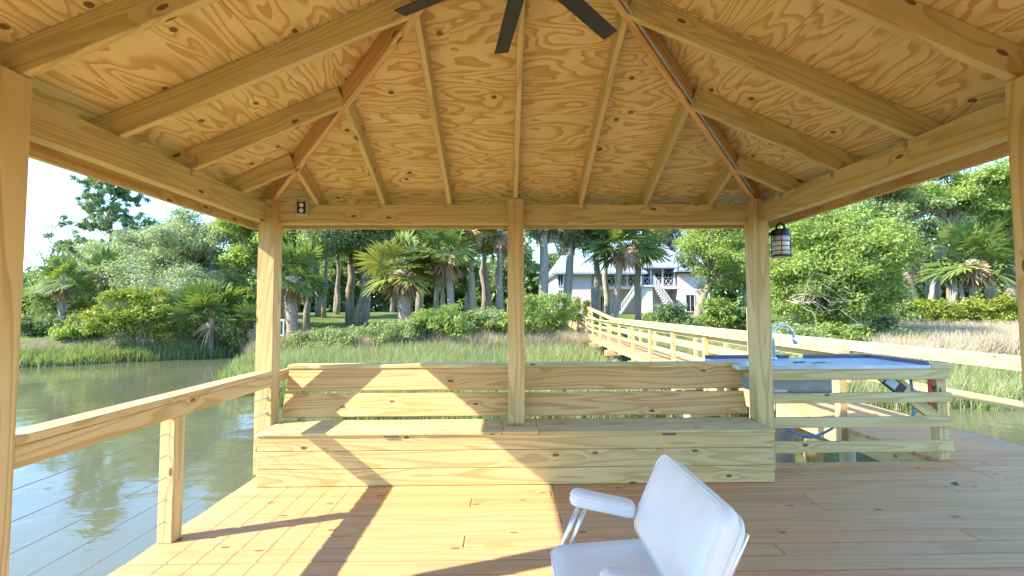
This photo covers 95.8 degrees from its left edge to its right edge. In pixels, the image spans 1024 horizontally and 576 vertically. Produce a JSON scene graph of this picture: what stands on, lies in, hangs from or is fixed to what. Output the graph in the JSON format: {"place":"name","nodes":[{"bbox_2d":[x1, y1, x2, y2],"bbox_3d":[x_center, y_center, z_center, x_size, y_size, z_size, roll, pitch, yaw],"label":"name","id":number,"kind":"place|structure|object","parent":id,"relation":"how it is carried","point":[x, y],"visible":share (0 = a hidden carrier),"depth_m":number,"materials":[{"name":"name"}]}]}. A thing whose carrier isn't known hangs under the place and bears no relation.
{"place":"outdoors","nodes":[
{"label":"outdoors","id":0,"kind":"place"},
{"bbox_2d":[240,326,594,356],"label":"dry grass","id":1,"kind":"structure","parent":0,"point":[574,335],"depth_m":23.04,"materials":[{"name":"beige plant"}]},
{"bbox_2d":[20,310,1000,391],"bbox_3d":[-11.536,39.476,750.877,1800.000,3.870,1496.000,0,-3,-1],"label":"ground","id":2,"kind":"structure","parent":0,"point":[25,341],"depth_m":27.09,"materials":[{"name":"green plant"}]},
{"bbox_2d":[21,267,58,316],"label":"oak tree","id":3,"kind":"object","parent":2,"relation":"on","point":[29,277],"visible":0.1,"depth_m":32.85,"materials":[{"name":"green plant"}]},
{"bbox_2d":[20,311,62,335],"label":"bush","id":4,"kind":"object","parent":2,"relation":"on","point":[32,326],"visible":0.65,"depth_m":26.04,"materials":[{"name":"green plant"}]},
{"bbox_2d":[34,240,84,313],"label":"background tree","id":5,"kind":"object","parent":2,"relation":"on","point":[65,250],"visible":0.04,"depth_m":59.91,"materials":[{"name":"green plant"}]},
{"bbox_2d":[24,217,99,321],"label":"thin tree","id":6,"kind":"object","parent":2,"relation":"on","point":[50,252],"visible":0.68,"depth_m":37.46,"materials":[{"name":"green plant"}]},
{"bbox_2d":[31,251,100,326],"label":"palm tree","id":7,"kind":"object","parent":2,"relation":"on","point":[63,293],"visible":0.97,"depth_m":26.97,"materials":[{"name":"green plant"}]},
{"bbox_2d":[21,263,117,323],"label":"tree","id":8,"kind":"object","parent":2,"relation":"on","point":[49,303],"visible":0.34,"depth_m":30.45,"materials":[{"name":"green plant"}]},
{"bbox_2d":[44,324,110,339],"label":"bush","id":9,"kind":"object","parent":2,"relation":"on","point":[70,332],"visible":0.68,"depth_m":25.22,"materials":[{"name":"green plant"}]},
{"bbox_2d":[42,173,152,314],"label":"pine tree","id":10,"kind":"object","parent":2,"relation":"on","point":[101,221],"visible":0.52,"depth_m":40.75,"materials":[{"name":"green plant"}]},
{"bbox_2d":[69,244,132,307],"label":"palm tree","id":11,"kind":"object","parent":2,"relation":"on","point":[100,256],"visible":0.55,"depth_m":30.41,"materials":[{"name":"green plant"}]},
{"bbox_2d":[58,285,193,350],"bbox_3d":[-20.631,1.669,24.985,5.434,3.714,3.845,0,-3,-1],"label":"bush","id":12,"kind":"object","parent":2,"relation":"on","point":[136,316],"visible":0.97,"depth_m":24.41,"materials":[{"name":"green plant"}]},
{"bbox_2d":[72,236,183,306],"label":"live oak","id":13,"kind":"object","parent":2,"relation":"on","point":[87,247],"visible":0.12,"depth_m":34.35,"materials":[{"name":"green plant"}]},
{"bbox_2d":[19,335,287,399],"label":"shore grass","id":14,"kind":"structure","parent":2,"relation":"on","point":[76,355],"depth_m":23.54,"materials":[{"name":"green plant"}]},
{"bbox_2d":[119,213,190,266],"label":"oak tree","id":15,"kind":"object","parent":2,"relation":"on","point":[149,222],"visible":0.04,"depth_m":42.57,"materials":[{"name":"green plant"}]},
{"bbox_2d":[92,257,232,323],"bbox_3d":[-21.757,0.527,29.101,7.406,4.862,5.962,-1,-3,18],"label":"live oak","id":16,"kind":"object","parent":2,"relation":"on","point":[179,278],"visible":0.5,"depth_m":28.18,"materials":[{"name":"green plant"}]},
{"bbox_2d":[106,206,245,325],"bbox_3d":[-22.791,-1.360,32.420,9.004,8.899,8.443,0,-3,-1],"label":"live oak","id":17,"kind":"object","parent":2,"relation":"on","point":[194,242],"visible":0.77,"depth_m":31.15,"materials":[{"name":"green plant"}]},
{"bbox_2d":[156,316,223,340],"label":"bush","id":18,"kind":"object","parent":2,"relation":"on","point":[189,331],"visible":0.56,"depth_m":26.63,"materials":[{"name":"green plant"}]},
{"bbox_2d":[161,276,255,354],"bbox_3d":[-17.145,1.682,26.304,4.605,4.708,4.511,1,-3,-27],"label":"palmetto","id":19,"kind":"object","parent":2,"relation":"on","point":[219,300],"visible":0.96,"depth_m":25.62,"materials":[{"name":"green plant"}]},
{"bbox_2d":[212,256,253,288],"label":"background tree","id":20,"kind":"object","parent":2,"relation":"on","point":[235,281],"visible":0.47,"depth_m":67.25,"materials":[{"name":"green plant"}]},
{"bbox_2d":[217,317,255,350],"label":"bush","id":21,"kind":"object","parent":2,"relation":"on","point":[238,334],"visible":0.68,"depth_m":26.54,"materials":[{"name":"green plant"}]},
{"bbox_2d":[206,218,297,276],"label":"broadleaf tree","id":22,"kind":"object","parent":2,"relation":"on","point":[244,254],"visible":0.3,"depth_m":30.01,"materials":[{"name":"green plant"}]},
{"bbox_2d":[230,299,282,341],"bbox_3d":[-14.566,2.281,26.332,2.474,3.598,2.796,-2,-3,27],"label":"palmetto","id":23,"kind":"object","parent":2,"relation":"on","point":[248,311],"visible":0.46,"depth_m":25.77,"materials":[{"name":"green plant"}]},
{"bbox_2d":[252,238,332,337],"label":"palm tree","id":24,"kind":"object","parent":2,"relation":"on","point":[294,290],"visible":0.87,"depth_m":25.91,"materials":[{"name":"green plant"}]},
{"bbox_2d":[281,327,332,348],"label":"bush","id":25,"kind":"object","parent":2,"relation":"on","point":[306,339],"visible":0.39,"depth_m":23.67,"materials":[{"name":"green plant"}]},
{"bbox_2d":[315,255,335,316],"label":"oak tree","id":26,"kind":"object","parent":2,"relation":"on","point":[318,303],"visible":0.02,"depth_m":47.46,"materials":[{"name":"grey plant"}]},
{"bbox_2d":[321,251,333,317],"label":"oak tree","id":27,"kind":"object","parent":2,"relation":"on","point":[323,310],"depth_m":45.65,"materials":[{"name":"brown plant"}]},
{"bbox_2d":[282,230,374,330],"bbox_3d":[-12.679,-1.799,30.587,7.059,9.691,6.250,0,-3,-1],"label":"oak tree","id":28,"kind":"object","parent":2,"relation":"on","point":[337,242],"visible":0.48,"depth_m":30.43,"materials":[{"name":"green plant"}]},
{"bbox_2d":[316,255,347,311],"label":"background tree","id":29,"kind":"object","parent":2,"relation":"on","point":[332,271],"visible":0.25,"depth_m":70.84,"materials":[{"name":"green wood"}]},
{"bbox_2d":[330,253,343,314],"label":"oak tree","id":30,"kind":"object","parent":2,"relation":"on","point":[338,299],"depth_m":51.61,"materials":[{"name":"grey plant"}]},
{"bbox_2d":[320,324,378,349],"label":"bush","id":31,"kind":"object","parent":2,"relation":"on","point":[339,334],"visible":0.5,"depth_m":23.07,"materials":[{"name":"green plant"}]},
{"bbox_2d":[336,230,375,324],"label":"oak tree","id":32,"kind":"object","parent":2,"relation":"on","point":[349,305],"visible":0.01,"depth_m":35.58,"materials":[{"name":"plant"}]},
{"bbox_2d":[334,256,387,287],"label":"background tree","id":33,"kind":"object","parent":2,"relation":"on","point":[344,262],"visible":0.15,"depth_m":69.31,"materials":[{"name":"green plant"}]},
{"bbox_2d":[336,229,414,325],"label":"oak tree","id":34,"kind":"object","parent":2,"relation":"on","point":[387,234],"visible":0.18,"depth_m":32.56,"materials":[{"name":"green plant"}]},
{"bbox_2d":[358,230,392,325],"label":"oak tree","id":35,"kind":"object","parent":2,"relation":"on","point":[365,314],"visible":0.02,"depth_m":33.53,"materials":[{"name":"plant"}]},
{"bbox_2d":[354,319,410,345],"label":"bush","id":36,"kind":"object","parent":2,"relation":"on","point":[388,332],"visible":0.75,"depth_m":23.27,"materials":[{"name":"green plant"}]},
{"bbox_2d":[371,257,411,311],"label":"background tree","id":37,"kind":"object","parent":2,"relation":"on","point":[381,289],"visible":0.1,"depth_m":64.17,"materials":[{"name":"green plant"}]},
{"bbox_2d":[352,229,443,324],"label":"palm tree","id":38,"kind":"object","parent":2,"relation":"on","point":[402,284],"visible":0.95,"depth_m":26.64,"materials":[{"name":"green plant"}]},
{"bbox_2d":[392,314,434,342],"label":"bush","id":39,"kind":"object","parent":2,"relation":"on","point":[408,328],"visible":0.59,"depth_m":23.41,"materials":[{"name":"green plant"}]},
{"bbox_2d":[407,229,442,315],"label":"oak tree","id":40,"kind":"object","parent":2,"relation":"on","point":[419,303],"visible":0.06,"depth_m":43.56,"materials":[{"name":"green plant"}]},
{"bbox_2d":[408,229,443,310],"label":"palm tree","id":41,"kind":"object","parent":2,"relation":"on","point":[436,298],"visible":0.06,"depth_m":31.81,"materials":[{"name":"plant"}]},
{"bbox_2d":[403,301,476,343],"bbox_3d":[-3.689,2.057,23.810,3.986,2.810,2.983,0,-3,-1],"label":"bush","id":42,"kind":"object","parent":2,"relation":"on","point":[446,321],"visible":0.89,"depth_m":23.31,"materials":[{"name":"green plant"}]},
{"bbox_2d":[401,229,488,312],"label":"palm tree","id":43,"kind":"object","parent":2,"relation":"on","point":[447,269],"visible":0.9,"depth_m":27.16,"materials":[{"name":"green plant"}]},
{"bbox_2d":[425,247,464,310],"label":"background tree","id":44,"kind":"object","parent":2,"relation":"on","point":[442,300],"visible":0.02,"depth_m":65.92,"materials":[{"name":"grey plant"}]},
{"bbox_2d":[453,259,481,311],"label":"background tree","id":45,"kind":"object","parent":2,"relation":"on","point":[464,285],"visible":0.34,"depth_m":67.38,"materials":[{"name":"green plant"}]},
{"bbox_2d":[439,229,502,326],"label":"palm tree","id":46,"kind":"object","parent":2,"relation":"on","point":[471,287],"visible":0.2,"depth_m":28.84,"materials":[{"name":"grey plant"}]},
{"bbox_2d":[450,229,506,310],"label":"oak tree","id":47,"kind":"object","parent":2,"relation":"on","point":[485,242],"visible":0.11,"depth_m":33.85,"materials":[{"name":"plant"}]},
{"bbox_2d":[458,306,507,338],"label":"bush","id":48,"kind":"object","parent":2,"relation":"on","point":[489,320],"visible":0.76,"depth_m":23.82,"materials":[{"name":"green plant"}]},
{"bbox_2d":[479,248,507,311],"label":"oak tree","id":49,"kind":"object","parent":2,"relation":"on","point":[483,303],"visible":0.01,"depth_m":41.79,"materials":[{"name":"plant"}]},
{"bbox_2d":[476,229,534,309],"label":"palm tree","id":50,"kind":"object","parent":2,"relation":"on","point":[500,242],"visible":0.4,"depth_m":30.91,"materials":[{"name":"grey plant"}]},
{"bbox_2d":[487,235,524,310],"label":"oak tree","id":51,"kind":"object","parent":2,"relation":"on","point":[492,249],"visible":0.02,"depth_m":35.91,"materials":[{"name":"plant"}]},
{"bbox_2d":[23,229,1003,313],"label":"wood","id":52,"kind":"object","parent":2,"relation":"on","point":[378,303],"visible":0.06,"depth_m":76.11,"materials":[{"name":"green plant"}]},
{"bbox_2d":[489,246,537,310],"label":"background tree","id":53,"kind":"object","parent":2,"relation":"on","point":[528,266],"visible":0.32,"depth_m":60.79,"materials":[{"name":"green plant"}]},
{"bbox_2d":[497,292,556,337],"bbox_3d":[0.732,1.804,23.936,3.161,3.208,3.606,0,-3,-1],"label":"bush","id":54,"kind":"object","parent":2,"relation":"on","point":[532,324],"visible":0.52,"depth_m":23.44,"materials":[{"name":"green plant"}]},
{"bbox_2d":[524,229,568,324],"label":"oak tree","id":55,"kind":"object","parent":2,"relation":"on","point":[541,235],"visible":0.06,"depth_m":32.91,"materials":[{"name":"plant"}]},
{"bbox_2d":[524,230,579,255],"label":"oak tree","id":56,"kind":"object","parent":2,"relation":"on","point":[560,252],"visible":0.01,"depth_m":62.23,"materials":[{"name":"green plant"}]},
{"bbox_2d":[535,292,583,334],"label":"bush","id":57,"kind":"object","parent":2,"relation":"on","point":[564,315],"visible":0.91,"depth_m":23.87,"materials":[{"name":"green plant"}]},
{"bbox_2d":[548,250,576,270],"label":"background tree","id":58,"kind":"object","parent":2,"relation":"on","point":[554,257],"visible":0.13,"depth_m":80.72,"materials":[{"name":"green plant"}]},
{"bbox_2d":[548,229,597,323],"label":"oak tree","id":59,"kind":"object","parent":2,"relation":"on","point":[572,241],"visible":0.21,"depth_m":35.89,"materials":[{"name":"plant"}]},
{"bbox_2d":[582,230,617,318],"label":"oak tree","id":60,"kind":"object","parent":2,"relation":"on","point":[595,293],"visible":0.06,"depth_m":37.81,"materials":[{"name":"plant"}]},
{"bbox_2d":[602,237,609,319],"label":"oak tree","id":61,"kind":"object","parent":2,"relation":"on","point":[606,292],"depth_m":39.92,"materials":[{"name":"plant"}]},
{"bbox_2d":[576,229,670,321],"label":"palm tree","id":62,"kind":"object","parent":2,"relation":"on","point":[622,258],"visible":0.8,"depth_m":33.92,"materials":[{"name":"green plant"}]},
{"bbox_2d":[549,242,709,313],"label":"house","id":63,"kind":"structure","parent":2,"relation":"on","point":[664,282],"depth_m":51.37,"materials":[{"name":"white paint"}]},
{"bbox_2d":[685,294,694,311],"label":"window","id":64,"kind":"structure","parent":63,"relation":"in","point":[690,298],"depth_m":51.26,"materials":[{"name":"white glass"}]},
{"bbox_2d":[245,333,1022,420],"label":"marsh grass","id":65,"kind":"structure","parent":2,"relation":"on","point":[980,383],"depth_m":17.16,"materials":[{"name":"green plant"}]},
{"bbox_2d":[605,229,676,319],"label":"palm tree","id":66,"kind":"object","parent":2,"relation":"on","point":[637,270],"visible":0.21,"depth_m":36.94,"materials":[{"name":"green plant"}]},
{"bbox_2d":[650,229,692,246],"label":"oak tree","id":67,"kind":"object","parent":2,"relation":"on","point":[676,233],"visible":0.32,"depth_m":57.95,"materials":[{"name":"green plant"}]},
{"bbox_2d":[651,302,699,337],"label":"bush","id":68,"kind":"object","parent":2,"relation":"on","point":[676,314],"visible":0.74,"depth_m":26.76,"materials":[{"name":"green plant"}]},
{"bbox_2d":[669,229,745,324],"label":"oak tree","id":69,"kind":"object","parent":2,"relation":"on","point":[716,246],"visible":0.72,"depth_m":32.87,"materials":[{"name":"green plant"}]},
{"bbox_2d":[695,295,745,334],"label":"bush","id":70,"kind":"object","parent":2,"relation":"on","point":[718,316],"visible":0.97,"depth_m":26.85,"materials":[{"name":"green plant"}]},
{"bbox_2d":[726,304,746,329],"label":"bush","id":71,"kind":"object","parent":2,"relation":"on","point":[742,324],"visible":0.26,"depth_m":27.00,"materials":[{"name":"green plant"}]},
{"bbox_2d":[771,316,834,356],"bbox_3d":[11.897,2.266,19.585,2.499,2.235,2.710,1,-3,-19],"label":"bush","id":72,"kind":"object","parent":2,"relation":"on","point":[796,331],"visible":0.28,"depth_m":19.17,"materials":[{"name":"green plant"}]},
{"bbox_2d":[705,324,953,459],"bbox_3d":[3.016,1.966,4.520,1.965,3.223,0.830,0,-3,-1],"label":"cleaning table","id":73,"kind":"object","parent":2,"relation":"on","point":[808,381],"visible":0.83,"depth_m":4.17,"materials":[{"name":"brown wood"}]},
{"bbox_2d":[774,379,915,437],"bbox_3d":[3.082,1.082,4.311,1.253,0.636,0.094,-1,-3,6],"label":"hose","id":74,"kind":"object","parent":73,"relation":"attached to","point":[831,429],"visible":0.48,"depth_m":4.32,"materials":[{"name":"rubber"}]},
{"bbox_2d":[881,380,906,391],"bbox_3d":[3.494,0.887,4.227,0.227,0.210,0.025,0,-3,-1],"label":"floodlight","id":75,"kind":"object","parent":73,"relation":"on","point":[895,386],"visible":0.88,"depth_m":4.22,"materials":[{"name":"black paint"}]},
{"bbox_2d":[728,198,943,332],"bbox_3d":[15.176,-0.590,21.574,8.168,8.041,6.238,0,-3,-1],"label":"cedar tree","id":76,"kind":"object","parent":2,"relation":"on","point":[821,243],"visible":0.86,"depth_m":20.30,"materials":[{"name":"green plant"}]},
{"bbox_2d":[784,266,869,335],"bbox_3d":[13.396,0.727,19.607,3.141,4.000,1.929,-2,-3,33],"label":"dead branch","id":77,"kind":"object","parent":76,"relation":"attached to","point":[799,302],"visible":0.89,"depth_m":19.79,"materials":[{"name":"wood"}]},
{"bbox_2d":[808,321,884,353],"bbox_3d":[14.008,2.374,19.908,3.149,1.946,3.168,0,-3,-1],"label":"bush","id":78,"kind":"object","parent":2,"relation":"on","point":[849,333],"visible":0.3,"depth_m":19.43,"materials":[{"name":"green plant"}]},
{"bbox_2d":[861,300,925,322],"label":"bush","id":79,"kind":"object","parent":2,"relation":"on","point":[898,311],"visible":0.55,"depth_m":27.86,"materials":[{"name":"green plant"}]},
{"bbox_2d":[855,312,934,341],"bbox_3d":[16.593,2.157,20.609,2.761,2.442,2.749,0,-3,-1],"label":"bush","id":80,"kind":"object","parent":2,"relation":"on","point":[886,322],"visible":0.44,"depth_m":20.37,"materials":[{"name":"green plant"}]},
{"bbox_2d":[857,182,961,313],"bbox_3d":[25.829,-3.087,31.543,6.982,12.018,5.681,0,-3,-10],"label":"oak tree","id":81,"kind":"object","parent":2,"relation":"on","point":[902,203],"visible":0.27,"depth_m":30.46,"materials":[{"name":"green plant"}]},
{"bbox_2d":[889,181,983,302],"bbox_3d":[36.360,-3.097,41.092,8.934,12.183,8.158,0,-3,-1],"label":"oak tree","id":82,"kind":"object","parent":2,"relation":"on","point":[927,225],"visible":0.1,"depth_m":39.65,"materials":[{"name":"green plant"}]},
{"bbox_2d":[901,295,981,325],"bbox_3d":[25.433,1.771,28.137,4.460,2.658,3.243,-2,-3,24],"label":"bush","id":83,"kind":"object","parent":2,"relation":"on","point":[944,310],"visible":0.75,"depth_m":27.27,"materials":[{"name":"green plant"}]},
{"bbox_2d":[928,275,966,303],"bbox_3d":[27.252,0.101,29.188,2.613,2.562,0.641,0,-3,-1],"label":"leaning trunk","id":84,"kind":"object","parent":2,"relation":"on","point":[953,291],"visible":0.59,"depth_m":29.06,"materials":[{"name":"grey plant"}]},
{"bbox_2d":[892,160,1011,317],"bbox_3d":[32.597,-3.848,33.892,8.036,13.451,7.832,0,-3,-1],"label":"oak tree","id":85,"kind":"object","parent":2,"relation":"on","point":[969,191],"visible":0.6,"depth_m":32.80,"materials":[{"name":"green plant"}]},
{"bbox_2d":[929,196,1000,300],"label":"oak tree","id":86,"kind":"object","parent":2,"relation":"on","point":[991,291],"visible":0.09,"depth_m":42.41,"materials":[{"name":"green plant"}]},
{"bbox_2d":[914,214,1016,308],"bbox_3d":[28.895,-0.887,28.781,5.360,7.484,6.035,0,-3,-1],"label":"palm tree","id":87,"kind":"object","parent":2,"relation":"on","point":[973,274],"visible":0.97,"depth_m":28.49,"materials":[{"name":"green plant"}]},
{"bbox_2d":[955,292,1018,324],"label":"bush","id":88,"kind":"object","parent":2,"relation":"on","point":[999,307],"visible":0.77,"depth_m":27.48,"materials":[{"name":"green plant"}]},
{"bbox_2d":[973,157,1016,319],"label":"oak tree","id":89,"kind":"object","parent":2,"relation":"on","point":[1007,226],"visible":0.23,"depth_m":34.61,"materials":[{"name":"green plant"}]},
{"bbox_2d":[23,156,1008,293],"label":"sky","id":90,"kind":"structure","parent":0,"point":[51,192],"materials":[{"name":"white"}]},
{"bbox_2d":[9,356,1023,575],"bbox_3d":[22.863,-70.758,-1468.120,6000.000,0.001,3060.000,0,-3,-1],"label":"water","id":91,"kind":"structure","parent":0,"point":[47,393],"depth_m":7.75,"materials":[{"name":"green liquid"}]},
{"bbox_2d":[775,428,795,462],"bbox_3d":[2.639,2.470,4.444,0.211,2.213,0.208,0,-3,-1],"label":"dock piling","id":92,"kind":"object","parent":91,"relation":"in","point":[782,434],"visible":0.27,"depth_m":4.41,"materials":[{"name":"grey wood"}]},
{"bbox_2d":[803,439,823,462],"bbox_3d":[3.704,2.752,5.638,0.404,1.757,0.220,0,-3,-1],"label":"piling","id":93,"kind":"object","parent":91,"relation":"in","point":[813,457],"visible":0.15,"depth_m":5.56,"materials":[{"name":"brown wood"}]},
{"bbox_2d":[839,452,855,461],"bbox_3d":[4.977,2.797,6.847,0.215,1.780,0.212,0,-3,-1],"label":"dock piling","id":94,"kind":"object","parent":91,"relation":"in","point":[848,457],"depth_m":6.78,"materials":[{"name":"grey wood"}]},
{"bbox_2d":[107,460,1023,575],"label":"deck","id":95,"kind":"structure","parent":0,"point":[921,518],"depth_m":2.92,"materials":[{"name":"brown wood"}]},
{"bbox_2d":[10,371,271,575],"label":"cable railing","id":96,"kind":"object","parent":95,"relation":"on","point":[39,442],"visible":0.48,"depth_m":2.70,"materials":[{"name":"brown wood"}]},
{"bbox_2d":[0,0,1023,575],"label":"pavilion","id":97,"kind":"structure","parent":95,"relation":"on","point":[262,116],"depth_m":2.91,"materials":[{"name":"brown wood"}]},
{"bbox_2d":[296,201,308,215],"bbox_3d":[-1.838,-0.698,4.054,0.106,0.130,0.052,0,-3,-1],"label":"outlet box","id":98,"kind":"object","parent":97,"relation":"attached to","point":[302,208],"visible":1,"depth_m":4.04,"materials":[{"name":"grey plastic"}]},
{"bbox_2d":[394,0,616,53],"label":"ceiling fan","id":99,"kind":"object","parent":97,"relation":"hanging from","point":[589,16],"visible":1,"depth_m":2.30,"materials":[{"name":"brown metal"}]},
{"bbox_2d":[621,0,753,192],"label":"conduit","id":100,"kind":"object","parent":97,"relation":"attached to","point":[657,51],"visible":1,"depth_m":3.00,"materials":[{"name":"metal"}]},
{"bbox_2d":[769,222,792,257],"bbox_3d":[2.365,-0.432,4.119,0.240,0.313,0.180,0,-3,-1],"label":"wall lantern","id":101,"kind":"object","parent":97,"relation":"attached to","point":[781,241],"depth_m":4.07,"materials":[{"name":"black paint"}]},
{"bbox_2d":[255,361,774,486],"bbox_3d":[0.038,1.123,4.002,4.300,0.877,0.736,0,-3,-1],"label":"storage bench","id":102,"kind":"object","parent":95,"relation":"on","point":[410,451],"visible":0.9,"depth_m":3.71,"materials":[{"name":"brown wood"}]},
{"bbox_2d":[550,454,748,575],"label":"deck chair","id":103,"kind":"object","parent":95,"relation":"on","point":[687,522],"visible":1,"depth_m":1.50,"materials":[{"name":"white plastic"}]},
{"bbox_2d":[569,321,1023,461],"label":"walkway","id":104,"kind":"structure","parent":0,"point":[970,446],"depth_m":5.23,"materials":[{"name":"brown wood"}]},
{"bbox_2d":[568,307,851,440],"bbox_3d":[3.778,1.518,16.819,0.503,1.885,22.984,0,-3,-1],"label":"boardwalk railing","id":105,"kind":"object","parent":104,"relation":"on","point":[840,386],"visible":0.66,"depth_m":9.77,"materials":[{"name":"brown wood"}]},
{"bbox_2d":[587,307,1023,415],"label":"boardwalk railing","id":106,"kind":"object","parent":104,"relation":"on","point":[1000,361],"visible":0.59,"depth_m":6.01,"materials":[{"name":"brown wood"}]},
{"bbox_2d":[856,317,1020,367],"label":"tall dry grass","id":107,"kind":"structure","parent":0,"point":[996,338],"depth_m":18.62,"materials":[{"name":"beige plant"}]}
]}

